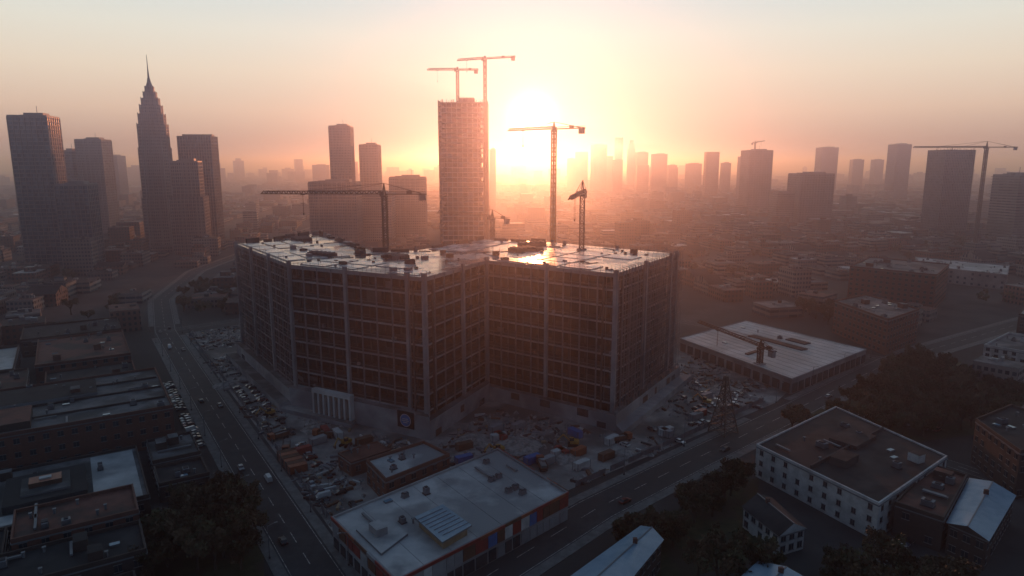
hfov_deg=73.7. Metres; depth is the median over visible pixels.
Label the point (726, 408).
shipping container
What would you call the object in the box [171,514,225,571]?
tree
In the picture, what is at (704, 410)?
shipping container
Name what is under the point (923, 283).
brick apartment block
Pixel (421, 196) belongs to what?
tower crane
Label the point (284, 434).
dump truck
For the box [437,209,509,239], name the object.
tower crane
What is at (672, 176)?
distant office tower
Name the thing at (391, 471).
brick site office
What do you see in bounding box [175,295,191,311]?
tree
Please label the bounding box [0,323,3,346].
brick office
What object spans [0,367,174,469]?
brick warehouse
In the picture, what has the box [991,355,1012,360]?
tree
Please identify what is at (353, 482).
rubble and stored materials
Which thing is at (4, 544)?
dark roofed workshop
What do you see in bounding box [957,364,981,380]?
tree
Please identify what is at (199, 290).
tree
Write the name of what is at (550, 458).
shipping container
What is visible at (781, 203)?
apartment block
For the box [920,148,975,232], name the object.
office tower
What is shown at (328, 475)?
parked car
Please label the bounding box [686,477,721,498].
tree
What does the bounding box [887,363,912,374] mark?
tree
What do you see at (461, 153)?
rise under construction
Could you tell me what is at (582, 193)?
tower crane
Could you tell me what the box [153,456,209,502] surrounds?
storage shed
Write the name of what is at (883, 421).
tree
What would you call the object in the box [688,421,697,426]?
parked car
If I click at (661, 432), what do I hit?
shipping container
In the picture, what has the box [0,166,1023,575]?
ground
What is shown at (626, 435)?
dump truck
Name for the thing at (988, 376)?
tree
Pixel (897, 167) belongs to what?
distant office tower
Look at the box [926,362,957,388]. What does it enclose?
tree
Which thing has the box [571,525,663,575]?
blue roofed shed
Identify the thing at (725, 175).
distant office tower
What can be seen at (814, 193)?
apartment block
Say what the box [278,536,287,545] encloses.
car
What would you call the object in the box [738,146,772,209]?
office tower
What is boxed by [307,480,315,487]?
parked car
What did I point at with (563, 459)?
spoil heap
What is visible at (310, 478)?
parked car
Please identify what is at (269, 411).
excavator
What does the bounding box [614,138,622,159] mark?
distant office tower
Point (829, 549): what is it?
tree
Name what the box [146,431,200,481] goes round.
storage shed
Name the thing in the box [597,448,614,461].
shipping container
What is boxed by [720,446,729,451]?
car
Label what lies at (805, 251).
distant cityscape
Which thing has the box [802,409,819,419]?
tree
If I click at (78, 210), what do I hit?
glass tower block
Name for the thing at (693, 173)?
distant office tower
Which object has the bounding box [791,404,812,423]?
tree
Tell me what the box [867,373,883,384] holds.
tree
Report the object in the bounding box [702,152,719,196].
distant office tower
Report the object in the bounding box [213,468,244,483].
tree
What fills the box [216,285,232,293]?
tree
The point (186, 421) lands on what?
parked car
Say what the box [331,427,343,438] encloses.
shipping container
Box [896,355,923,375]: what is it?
tree
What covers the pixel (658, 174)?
distant office tower
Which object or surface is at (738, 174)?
office tower
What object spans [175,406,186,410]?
parked car
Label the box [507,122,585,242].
tower crane
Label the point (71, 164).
office tower
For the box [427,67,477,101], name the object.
tower crane
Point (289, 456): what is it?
site cabin
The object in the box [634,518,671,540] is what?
tree
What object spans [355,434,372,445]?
shipping container
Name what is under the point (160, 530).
tree
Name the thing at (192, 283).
tree
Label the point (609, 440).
shipping container
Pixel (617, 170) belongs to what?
distant office tower
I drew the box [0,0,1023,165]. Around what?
sky
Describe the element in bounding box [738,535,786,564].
tree
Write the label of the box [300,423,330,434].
spoil heap
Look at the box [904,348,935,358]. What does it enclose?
tree
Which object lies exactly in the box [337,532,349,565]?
street lamp
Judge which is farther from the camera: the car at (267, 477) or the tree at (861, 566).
the car at (267, 477)
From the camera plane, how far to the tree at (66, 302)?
456.69 m
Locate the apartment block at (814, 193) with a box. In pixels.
[787,172,834,222]
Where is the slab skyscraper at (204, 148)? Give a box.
[176,134,224,238]
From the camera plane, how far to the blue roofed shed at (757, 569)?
155.24 m
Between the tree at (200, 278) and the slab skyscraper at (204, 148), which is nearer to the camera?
the tree at (200, 278)
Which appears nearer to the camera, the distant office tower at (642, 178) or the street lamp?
the street lamp
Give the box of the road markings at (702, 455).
[487,320,1014,575]
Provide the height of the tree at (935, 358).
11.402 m
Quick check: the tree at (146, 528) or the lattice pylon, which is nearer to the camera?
the tree at (146, 528)
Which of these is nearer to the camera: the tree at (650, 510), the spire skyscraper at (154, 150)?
the tree at (650, 510)
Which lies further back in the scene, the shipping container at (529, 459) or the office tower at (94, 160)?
the office tower at (94, 160)
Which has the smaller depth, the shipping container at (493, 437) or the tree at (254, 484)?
the tree at (254, 484)
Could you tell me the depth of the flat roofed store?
180.04 m
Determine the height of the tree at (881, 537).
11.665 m
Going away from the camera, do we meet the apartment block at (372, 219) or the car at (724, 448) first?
the car at (724, 448)
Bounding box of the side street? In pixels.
[804,420,991,480]
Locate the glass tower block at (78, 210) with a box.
[53,174,105,267]
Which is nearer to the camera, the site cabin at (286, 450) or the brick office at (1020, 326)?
the site cabin at (286, 450)
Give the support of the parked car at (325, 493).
on the construction site ground at (563, 475)
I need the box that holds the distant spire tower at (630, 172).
[626,140,635,184]
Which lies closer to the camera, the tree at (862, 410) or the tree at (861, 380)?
the tree at (862, 410)
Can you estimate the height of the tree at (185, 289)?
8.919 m
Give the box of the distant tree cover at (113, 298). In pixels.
[4,191,1014,401]
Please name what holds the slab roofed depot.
on the ground at (962, 308)
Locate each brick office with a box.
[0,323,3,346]
[0,368,29,388]
[20,317,121,357]
[31,330,130,383]
[44,360,135,382]
[1016,308,1023,333]
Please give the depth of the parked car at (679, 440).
248.33 m
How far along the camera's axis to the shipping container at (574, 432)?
253.37 m
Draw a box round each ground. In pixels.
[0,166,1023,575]
[185,326,785,531]
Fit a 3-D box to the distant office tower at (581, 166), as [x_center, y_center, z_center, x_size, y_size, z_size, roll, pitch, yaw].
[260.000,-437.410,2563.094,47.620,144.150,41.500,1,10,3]
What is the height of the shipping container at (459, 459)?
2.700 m
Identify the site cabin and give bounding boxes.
[276,447,294,457]
[278,450,297,461]
[280,453,299,465]
[283,455,302,468]
[285,458,305,469]
[287,461,307,474]
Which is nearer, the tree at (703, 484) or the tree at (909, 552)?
the tree at (909, 552)
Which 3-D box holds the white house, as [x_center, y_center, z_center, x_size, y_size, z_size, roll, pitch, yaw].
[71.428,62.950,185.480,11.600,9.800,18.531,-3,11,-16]
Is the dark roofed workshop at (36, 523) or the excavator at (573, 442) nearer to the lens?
the dark roofed workshop at (36, 523)
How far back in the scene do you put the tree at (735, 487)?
202.88 m
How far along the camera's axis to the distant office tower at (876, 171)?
2944.74 m
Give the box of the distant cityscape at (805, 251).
[0,173,1023,407]
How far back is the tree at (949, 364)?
320.24 m
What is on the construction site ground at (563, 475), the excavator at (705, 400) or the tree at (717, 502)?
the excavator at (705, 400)
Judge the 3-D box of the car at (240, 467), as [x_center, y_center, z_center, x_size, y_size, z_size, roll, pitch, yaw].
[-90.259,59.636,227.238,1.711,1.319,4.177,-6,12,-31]
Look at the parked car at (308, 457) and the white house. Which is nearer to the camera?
the white house
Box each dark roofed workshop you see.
[0,519,148,575]
[0,526,9,553]
[10,484,139,550]
[891,466,967,551]
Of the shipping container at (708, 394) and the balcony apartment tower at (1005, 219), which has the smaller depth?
the shipping container at (708, 394)
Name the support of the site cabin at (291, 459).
on the construction site ground at (563, 475)
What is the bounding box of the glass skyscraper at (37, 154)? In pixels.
[6,106,66,264]
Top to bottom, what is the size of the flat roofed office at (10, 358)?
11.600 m
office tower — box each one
[64,144,77,180]
[74,136,119,232]
[113,152,128,199]
[168,154,211,254]
[312,164,329,180]
[328,124,355,180]
[355,162,358,180]
[359,138,382,191]
[489,148,495,209]
[567,158,574,188]
[574,152,587,189]
[590,144,606,191]
[606,156,612,189]
[612,159,622,194]
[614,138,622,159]
[634,152,648,192]
[636,165,648,193]
[650,153,667,190]
[667,167,677,186]
[684,163,701,188]
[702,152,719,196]
[719,162,730,191]
[735,156,740,197]
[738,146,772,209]
[814,147,838,192]
[848,159,863,187]
[869,158,883,183]
[884,143,911,198]
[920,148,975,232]
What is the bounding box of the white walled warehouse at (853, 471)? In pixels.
[755,406,947,540]
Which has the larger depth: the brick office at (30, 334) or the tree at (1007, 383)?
the brick office at (30, 334)
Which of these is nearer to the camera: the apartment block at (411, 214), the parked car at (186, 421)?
the parked car at (186, 421)
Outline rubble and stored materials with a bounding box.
[188,324,770,526]
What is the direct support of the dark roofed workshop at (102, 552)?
on the ground at (962, 308)
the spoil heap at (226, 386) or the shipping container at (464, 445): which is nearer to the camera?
the shipping container at (464, 445)
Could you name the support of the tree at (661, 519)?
on the grass verge
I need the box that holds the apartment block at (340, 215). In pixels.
[308,174,363,242]
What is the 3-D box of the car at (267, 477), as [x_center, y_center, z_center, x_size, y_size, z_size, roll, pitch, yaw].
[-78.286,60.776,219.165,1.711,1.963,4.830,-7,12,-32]
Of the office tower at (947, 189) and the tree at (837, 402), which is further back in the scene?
the office tower at (947, 189)
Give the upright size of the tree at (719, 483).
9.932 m
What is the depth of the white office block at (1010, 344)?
334.46 m
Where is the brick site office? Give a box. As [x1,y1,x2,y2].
[366,441,449,496]
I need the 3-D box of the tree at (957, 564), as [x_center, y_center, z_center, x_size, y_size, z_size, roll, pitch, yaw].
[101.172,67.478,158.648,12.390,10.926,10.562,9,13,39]
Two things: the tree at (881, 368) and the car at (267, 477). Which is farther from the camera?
the tree at (881, 368)
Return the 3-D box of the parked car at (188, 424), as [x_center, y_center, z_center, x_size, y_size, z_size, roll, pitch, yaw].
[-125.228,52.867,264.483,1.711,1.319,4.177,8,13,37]
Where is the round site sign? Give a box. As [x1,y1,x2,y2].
[400,414,410,426]
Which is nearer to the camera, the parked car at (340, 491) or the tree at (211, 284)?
the parked car at (340, 491)
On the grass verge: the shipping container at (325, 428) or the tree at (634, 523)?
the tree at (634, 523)
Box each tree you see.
[60,298,77,314]
[80,309,94,318]
[137,507,175,542]
[139,506,168,524]
[146,505,195,542]
[165,480,201,503]
[168,519,196,556]
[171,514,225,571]
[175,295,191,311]
[176,286,189,295]
[180,487,218,517]
[188,280,198,286]
[193,287,205,293]
[194,525,233,569]
[198,276,208,282]
[201,519,234,557]
[202,283,214,290]
[202,473,234,492]
[204,482,246,512]
[211,478,238,495]
[211,502,244,518]
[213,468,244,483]
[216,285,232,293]
[216,527,264,569]
[220,503,269,552]
[221,479,261,503]
[224,488,262,512]
[228,506,259,523]
[610,515,649,540]
[613,511,643,531]
[631,511,669,532]
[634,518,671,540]
[645,505,674,522]
[663,509,694,528]
[674,480,714,512]
[677,486,710,523]
[680,536,713,575]
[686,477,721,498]
[694,534,744,575]
[699,469,734,496]
[707,521,748,574]
[708,468,739,497]
[708,491,726,516]
[710,455,750,495]
[730,544,772,575]
[731,459,756,485]
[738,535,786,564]
[780,403,810,426]
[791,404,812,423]
[794,296,814,316]
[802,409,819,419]
[818,563,848,575]
[821,549,850,575]
[822,542,853,568]
[824,397,849,410]
[834,546,898,575]
[838,385,857,403]
[849,390,880,405]
[849,402,883,419]
[856,374,879,386]
[859,525,907,569]
[866,412,888,425]
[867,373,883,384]
[877,364,894,376]
[877,537,912,554]
[880,355,909,371]
[880,546,915,575]
[886,353,913,367]
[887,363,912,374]
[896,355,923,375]
[899,353,921,365]
[904,343,930,353]
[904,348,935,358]
[908,358,937,375]
[909,388,944,407]
[910,564,965,575]
[918,355,937,370]
[918,554,981,575]
[925,357,945,376]
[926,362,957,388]
[937,352,958,362]
[938,359,953,370]
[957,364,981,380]
[981,373,1004,387]
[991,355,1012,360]
[996,375,1023,394]
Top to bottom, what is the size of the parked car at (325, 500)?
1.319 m
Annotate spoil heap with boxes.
[212,380,244,389]
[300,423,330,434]
[452,432,493,450]
[495,436,542,455]
[554,452,580,464]
[615,449,639,461]
[706,385,741,396]
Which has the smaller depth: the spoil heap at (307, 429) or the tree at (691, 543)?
the tree at (691, 543)
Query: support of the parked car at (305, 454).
on the construction site ground at (563, 475)
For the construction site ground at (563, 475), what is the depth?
261.27 m
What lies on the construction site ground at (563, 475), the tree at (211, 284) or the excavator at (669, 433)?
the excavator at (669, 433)
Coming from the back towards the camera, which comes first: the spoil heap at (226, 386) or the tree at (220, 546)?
the spoil heap at (226, 386)
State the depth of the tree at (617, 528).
177.14 m
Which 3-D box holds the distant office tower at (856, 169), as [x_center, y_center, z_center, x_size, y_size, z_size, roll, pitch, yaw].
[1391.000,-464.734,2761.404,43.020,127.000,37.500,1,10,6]
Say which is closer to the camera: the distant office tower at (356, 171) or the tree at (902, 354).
the tree at (902, 354)
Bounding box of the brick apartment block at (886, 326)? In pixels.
[832,294,919,354]
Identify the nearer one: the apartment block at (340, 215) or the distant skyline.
the apartment block at (340, 215)
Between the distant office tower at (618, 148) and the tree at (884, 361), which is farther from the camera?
the distant office tower at (618, 148)
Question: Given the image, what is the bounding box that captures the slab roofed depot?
[679,320,866,393]
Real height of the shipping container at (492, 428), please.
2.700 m
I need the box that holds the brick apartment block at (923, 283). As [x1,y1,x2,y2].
[847,256,949,307]
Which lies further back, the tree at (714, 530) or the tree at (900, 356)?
the tree at (900, 356)
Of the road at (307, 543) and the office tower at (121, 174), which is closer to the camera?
the road at (307, 543)
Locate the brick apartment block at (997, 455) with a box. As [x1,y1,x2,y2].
[970,404,1023,498]
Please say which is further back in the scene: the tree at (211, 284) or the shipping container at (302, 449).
the tree at (211, 284)
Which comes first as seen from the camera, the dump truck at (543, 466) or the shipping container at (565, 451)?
the dump truck at (543, 466)
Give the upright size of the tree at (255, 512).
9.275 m
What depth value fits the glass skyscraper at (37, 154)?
669.57 m
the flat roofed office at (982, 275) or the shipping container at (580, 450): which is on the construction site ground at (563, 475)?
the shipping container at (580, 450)
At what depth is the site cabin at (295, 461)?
226.98 m
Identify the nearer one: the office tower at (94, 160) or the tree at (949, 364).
the tree at (949, 364)
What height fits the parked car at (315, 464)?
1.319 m
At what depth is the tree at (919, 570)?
157.06 m
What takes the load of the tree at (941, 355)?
on the grass verge
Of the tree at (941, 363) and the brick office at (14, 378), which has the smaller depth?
the brick office at (14, 378)
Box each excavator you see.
[255,408,274,416]
[333,437,351,448]
[483,443,504,452]
[556,434,578,446]
[657,425,673,438]
[692,393,711,403]
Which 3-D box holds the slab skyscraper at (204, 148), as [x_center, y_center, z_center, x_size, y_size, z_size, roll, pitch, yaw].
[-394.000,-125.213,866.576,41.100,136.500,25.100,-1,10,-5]
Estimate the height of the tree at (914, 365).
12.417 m
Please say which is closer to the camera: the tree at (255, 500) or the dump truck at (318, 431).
the tree at (255, 500)
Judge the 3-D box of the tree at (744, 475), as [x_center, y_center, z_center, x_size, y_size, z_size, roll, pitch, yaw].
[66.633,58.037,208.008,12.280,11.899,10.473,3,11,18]
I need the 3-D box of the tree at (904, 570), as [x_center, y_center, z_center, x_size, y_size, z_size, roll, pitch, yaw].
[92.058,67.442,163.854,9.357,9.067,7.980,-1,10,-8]
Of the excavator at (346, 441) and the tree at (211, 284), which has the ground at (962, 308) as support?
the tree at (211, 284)
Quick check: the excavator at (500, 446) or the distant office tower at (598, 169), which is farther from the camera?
the distant office tower at (598, 169)
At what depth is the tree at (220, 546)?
169.13 m
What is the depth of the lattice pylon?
256.19 m
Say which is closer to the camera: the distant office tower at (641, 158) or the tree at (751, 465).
the tree at (751, 465)
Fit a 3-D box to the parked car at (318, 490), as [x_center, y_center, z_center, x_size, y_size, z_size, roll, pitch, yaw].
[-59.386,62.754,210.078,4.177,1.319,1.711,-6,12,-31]
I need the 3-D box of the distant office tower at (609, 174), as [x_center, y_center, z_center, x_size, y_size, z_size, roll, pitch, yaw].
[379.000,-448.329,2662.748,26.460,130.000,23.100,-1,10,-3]
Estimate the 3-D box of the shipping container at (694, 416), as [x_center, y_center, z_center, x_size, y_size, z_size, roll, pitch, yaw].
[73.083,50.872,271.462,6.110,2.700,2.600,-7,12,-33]
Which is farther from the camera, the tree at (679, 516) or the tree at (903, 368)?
the tree at (903, 368)
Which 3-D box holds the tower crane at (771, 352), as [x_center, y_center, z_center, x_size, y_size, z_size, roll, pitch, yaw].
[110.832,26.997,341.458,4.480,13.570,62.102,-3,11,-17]
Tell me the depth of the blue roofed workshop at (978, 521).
177.94 m
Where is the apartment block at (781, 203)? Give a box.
[767,191,794,221]
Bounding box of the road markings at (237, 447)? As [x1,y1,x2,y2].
[153,260,343,575]
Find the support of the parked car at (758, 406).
on the construction site ground at (563, 475)
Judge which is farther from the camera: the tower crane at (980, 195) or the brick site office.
the tower crane at (980, 195)
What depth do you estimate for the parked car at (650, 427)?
260.11 m
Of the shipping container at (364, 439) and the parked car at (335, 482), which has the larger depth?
the shipping container at (364, 439)
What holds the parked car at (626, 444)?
on the construction site ground at (563, 475)
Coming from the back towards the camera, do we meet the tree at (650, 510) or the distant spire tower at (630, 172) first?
the distant spire tower at (630, 172)
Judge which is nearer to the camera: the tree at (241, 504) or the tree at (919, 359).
the tree at (241, 504)
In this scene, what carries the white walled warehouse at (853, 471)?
on the ground at (962, 308)
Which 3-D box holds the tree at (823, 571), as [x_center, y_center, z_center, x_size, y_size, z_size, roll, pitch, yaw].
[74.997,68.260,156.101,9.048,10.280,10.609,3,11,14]
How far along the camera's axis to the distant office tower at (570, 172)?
2652.43 m
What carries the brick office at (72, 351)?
on the ground at (962, 308)
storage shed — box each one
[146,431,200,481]
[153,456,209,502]
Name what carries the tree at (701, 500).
on the grass verge
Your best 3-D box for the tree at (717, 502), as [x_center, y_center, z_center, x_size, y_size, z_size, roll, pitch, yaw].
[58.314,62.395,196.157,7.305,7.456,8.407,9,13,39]
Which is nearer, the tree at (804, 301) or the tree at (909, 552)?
the tree at (909, 552)
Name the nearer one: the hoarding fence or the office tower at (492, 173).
the hoarding fence
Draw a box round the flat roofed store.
[330,447,568,575]
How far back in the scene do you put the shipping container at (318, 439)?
246.89 m
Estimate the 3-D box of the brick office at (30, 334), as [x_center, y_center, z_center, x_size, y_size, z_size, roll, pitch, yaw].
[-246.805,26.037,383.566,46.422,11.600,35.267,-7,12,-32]
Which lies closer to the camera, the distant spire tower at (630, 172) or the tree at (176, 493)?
the tree at (176, 493)
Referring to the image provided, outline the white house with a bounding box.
[742,493,806,554]
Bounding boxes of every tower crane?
[260,183,426,250]
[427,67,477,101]
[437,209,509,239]
[457,55,515,238]
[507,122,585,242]
[568,180,586,249]
[697,320,776,364]
[913,141,1017,241]
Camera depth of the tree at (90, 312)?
439.99 m
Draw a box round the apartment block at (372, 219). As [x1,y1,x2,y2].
[362,185,396,240]
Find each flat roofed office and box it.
[0,345,20,370]
[915,256,1008,289]
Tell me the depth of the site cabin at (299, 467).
224.16 m
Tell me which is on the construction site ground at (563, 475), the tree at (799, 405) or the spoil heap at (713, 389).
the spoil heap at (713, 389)
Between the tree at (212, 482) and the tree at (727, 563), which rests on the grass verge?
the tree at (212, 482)
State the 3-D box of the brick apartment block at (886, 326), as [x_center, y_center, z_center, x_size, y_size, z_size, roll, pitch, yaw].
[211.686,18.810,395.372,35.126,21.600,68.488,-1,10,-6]
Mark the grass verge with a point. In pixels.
(729, 517)
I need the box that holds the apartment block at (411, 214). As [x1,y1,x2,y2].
[389,171,427,236]
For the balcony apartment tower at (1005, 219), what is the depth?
900.83 m
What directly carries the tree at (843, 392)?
on the grass verge
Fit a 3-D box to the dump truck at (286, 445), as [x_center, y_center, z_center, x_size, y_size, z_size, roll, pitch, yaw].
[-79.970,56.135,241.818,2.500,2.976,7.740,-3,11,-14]
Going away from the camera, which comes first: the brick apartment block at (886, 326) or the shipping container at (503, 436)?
the shipping container at (503, 436)
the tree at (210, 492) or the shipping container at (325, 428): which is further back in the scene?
the shipping container at (325, 428)
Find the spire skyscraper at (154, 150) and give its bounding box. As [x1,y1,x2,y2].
[136,55,172,248]
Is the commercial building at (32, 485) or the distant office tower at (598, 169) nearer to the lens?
the commercial building at (32, 485)
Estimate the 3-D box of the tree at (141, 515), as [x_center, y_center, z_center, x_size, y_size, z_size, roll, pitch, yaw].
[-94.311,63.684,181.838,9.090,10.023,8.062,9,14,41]
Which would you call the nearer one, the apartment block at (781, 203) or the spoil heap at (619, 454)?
the spoil heap at (619, 454)
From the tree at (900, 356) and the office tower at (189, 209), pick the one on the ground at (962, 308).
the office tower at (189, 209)
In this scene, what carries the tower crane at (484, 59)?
on the ground at (962, 308)
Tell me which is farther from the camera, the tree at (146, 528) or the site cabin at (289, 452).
the site cabin at (289, 452)
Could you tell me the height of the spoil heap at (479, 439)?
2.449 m
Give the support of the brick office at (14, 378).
on the ground at (962, 308)
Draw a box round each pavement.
[148,227,360,575]
[523,317,1017,575]
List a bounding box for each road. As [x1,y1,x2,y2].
[152,228,345,575]
[164,318,887,360]
[467,319,1017,575]
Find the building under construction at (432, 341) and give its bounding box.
[226,229,691,440]
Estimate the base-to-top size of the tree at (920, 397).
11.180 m
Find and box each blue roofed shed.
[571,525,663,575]
[742,561,801,575]
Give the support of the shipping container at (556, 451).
on the construction site ground at (563, 475)
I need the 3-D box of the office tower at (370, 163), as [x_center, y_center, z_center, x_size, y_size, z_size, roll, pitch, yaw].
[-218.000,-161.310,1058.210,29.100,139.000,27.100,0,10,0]
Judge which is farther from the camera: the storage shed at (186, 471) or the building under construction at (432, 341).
the building under construction at (432, 341)
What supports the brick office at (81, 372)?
on the ground at (962, 308)
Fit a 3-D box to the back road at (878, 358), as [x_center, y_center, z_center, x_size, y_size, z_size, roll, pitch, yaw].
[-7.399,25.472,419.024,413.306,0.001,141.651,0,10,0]
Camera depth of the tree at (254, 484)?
193.41 m
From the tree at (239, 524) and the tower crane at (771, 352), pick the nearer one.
the tree at (239, 524)
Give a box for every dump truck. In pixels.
[267,429,289,441]
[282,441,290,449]
[312,428,333,437]
[536,454,547,471]
[614,431,632,443]
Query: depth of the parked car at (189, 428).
258.48 m
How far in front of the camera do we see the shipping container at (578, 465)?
226.67 m
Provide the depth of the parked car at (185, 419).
268.97 m
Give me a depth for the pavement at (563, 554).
223.85 m
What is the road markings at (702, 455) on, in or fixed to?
on the cross road at (546, 544)
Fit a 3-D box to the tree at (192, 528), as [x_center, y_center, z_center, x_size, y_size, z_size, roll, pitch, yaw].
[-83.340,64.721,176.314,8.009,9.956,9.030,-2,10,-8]
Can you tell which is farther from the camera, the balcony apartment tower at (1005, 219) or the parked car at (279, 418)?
the balcony apartment tower at (1005, 219)
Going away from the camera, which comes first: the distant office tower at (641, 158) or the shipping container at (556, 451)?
the shipping container at (556, 451)
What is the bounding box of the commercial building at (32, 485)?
[0,445,150,546]
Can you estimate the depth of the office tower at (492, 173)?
1481.19 m
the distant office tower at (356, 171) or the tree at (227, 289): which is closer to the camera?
the tree at (227, 289)
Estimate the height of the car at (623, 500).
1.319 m
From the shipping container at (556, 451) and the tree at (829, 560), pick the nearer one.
the tree at (829, 560)
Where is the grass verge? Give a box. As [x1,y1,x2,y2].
[147,372,1023,575]
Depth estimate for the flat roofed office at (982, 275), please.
572.99 m
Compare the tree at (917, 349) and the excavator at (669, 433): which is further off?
the tree at (917, 349)
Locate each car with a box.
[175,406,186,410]
[180,417,192,421]
[181,419,193,424]
[182,422,194,426]
[184,425,197,431]
[237,464,244,470]
[264,473,272,482]
[274,416,285,420]
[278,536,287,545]
[295,441,307,446]
[303,451,315,456]
[303,476,316,482]
[305,455,317,460]
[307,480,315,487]
[311,461,323,467]
[314,488,324,494]
[316,490,330,499]
[321,497,330,504]
[324,472,332,478]
[328,479,341,485]
[333,488,347,495]
[348,500,356,507]
[618,497,631,504]
[619,441,630,446]
[647,425,656,430]
[675,438,685,443]
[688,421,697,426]
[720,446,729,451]
[751,405,762,408]
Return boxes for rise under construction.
[438,98,488,243]
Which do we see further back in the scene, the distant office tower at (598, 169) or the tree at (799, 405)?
the distant office tower at (598, 169)
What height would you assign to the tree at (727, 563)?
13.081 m
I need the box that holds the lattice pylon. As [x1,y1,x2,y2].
[707,375,738,437]
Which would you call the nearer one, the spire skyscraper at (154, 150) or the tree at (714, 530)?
the tree at (714, 530)
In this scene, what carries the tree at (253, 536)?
on the grass verge
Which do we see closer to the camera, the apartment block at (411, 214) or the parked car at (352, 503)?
the parked car at (352, 503)
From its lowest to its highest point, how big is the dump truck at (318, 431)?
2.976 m
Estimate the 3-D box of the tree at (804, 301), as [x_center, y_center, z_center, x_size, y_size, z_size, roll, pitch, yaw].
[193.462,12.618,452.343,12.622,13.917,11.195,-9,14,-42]
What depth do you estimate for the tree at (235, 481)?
197.68 m
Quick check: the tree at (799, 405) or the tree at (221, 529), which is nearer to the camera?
the tree at (221, 529)
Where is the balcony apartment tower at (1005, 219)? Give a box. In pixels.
[984,171,1023,237]
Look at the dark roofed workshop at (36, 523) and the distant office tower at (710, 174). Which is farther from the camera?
the distant office tower at (710, 174)
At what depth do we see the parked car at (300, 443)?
245.71 m
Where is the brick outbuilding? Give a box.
[338,441,390,476]
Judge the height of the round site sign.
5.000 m
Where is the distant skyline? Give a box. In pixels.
[0,158,1023,183]
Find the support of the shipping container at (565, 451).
on the construction site ground at (563, 475)
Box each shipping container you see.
[293,443,312,454]
[308,433,326,446]
[320,424,330,431]
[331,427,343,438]
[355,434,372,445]
[454,452,473,464]
[455,439,473,451]
[488,422,503,433]
[489,431,506,442]
[494,430,507,439]
[523,452,539,465]
[538,453,555,464]
[550,446,567,455]
[553,444,569,454]
[567,426,582,438]
[570,444,586,456]
[572,457,590,471]
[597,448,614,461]
[604,433,619,445]
[658,425,674,436]
[688,410,703,420]
[693,408,706,415]
[699,391,712,400]
[720,402,733,411]
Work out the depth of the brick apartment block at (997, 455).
219.56 m
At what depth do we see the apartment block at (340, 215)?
852.02 m
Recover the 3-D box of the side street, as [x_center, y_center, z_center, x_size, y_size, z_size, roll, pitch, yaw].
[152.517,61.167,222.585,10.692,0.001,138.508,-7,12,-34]
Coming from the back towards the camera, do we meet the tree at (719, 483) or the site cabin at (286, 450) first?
the site cabin at (286, 450)
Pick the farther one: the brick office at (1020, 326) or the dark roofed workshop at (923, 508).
the brick office at (1020, 326)
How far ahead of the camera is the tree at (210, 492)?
190.84 m
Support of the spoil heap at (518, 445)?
on the construction site ground at (563, 475)
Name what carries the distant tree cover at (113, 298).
on the ground at (962, 308)
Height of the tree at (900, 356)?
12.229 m
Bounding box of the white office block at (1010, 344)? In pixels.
[983,332,1023,362]
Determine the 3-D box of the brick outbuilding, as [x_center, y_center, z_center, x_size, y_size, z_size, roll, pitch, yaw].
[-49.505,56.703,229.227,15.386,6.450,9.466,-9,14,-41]
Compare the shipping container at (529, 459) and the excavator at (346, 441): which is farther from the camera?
the excavator at (346, 441)
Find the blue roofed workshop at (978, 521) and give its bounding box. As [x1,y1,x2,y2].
[945,478,1015,570]
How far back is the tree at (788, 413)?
254.75 m
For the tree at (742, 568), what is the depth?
160.07 m
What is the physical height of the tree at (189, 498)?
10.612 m
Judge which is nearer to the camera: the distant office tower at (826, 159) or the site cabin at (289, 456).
the site cabin at (289, 456)
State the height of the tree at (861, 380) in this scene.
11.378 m
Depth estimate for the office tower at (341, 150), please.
987.59 m
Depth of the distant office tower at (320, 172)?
2837.71 m
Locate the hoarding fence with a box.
[190,333,763,516]

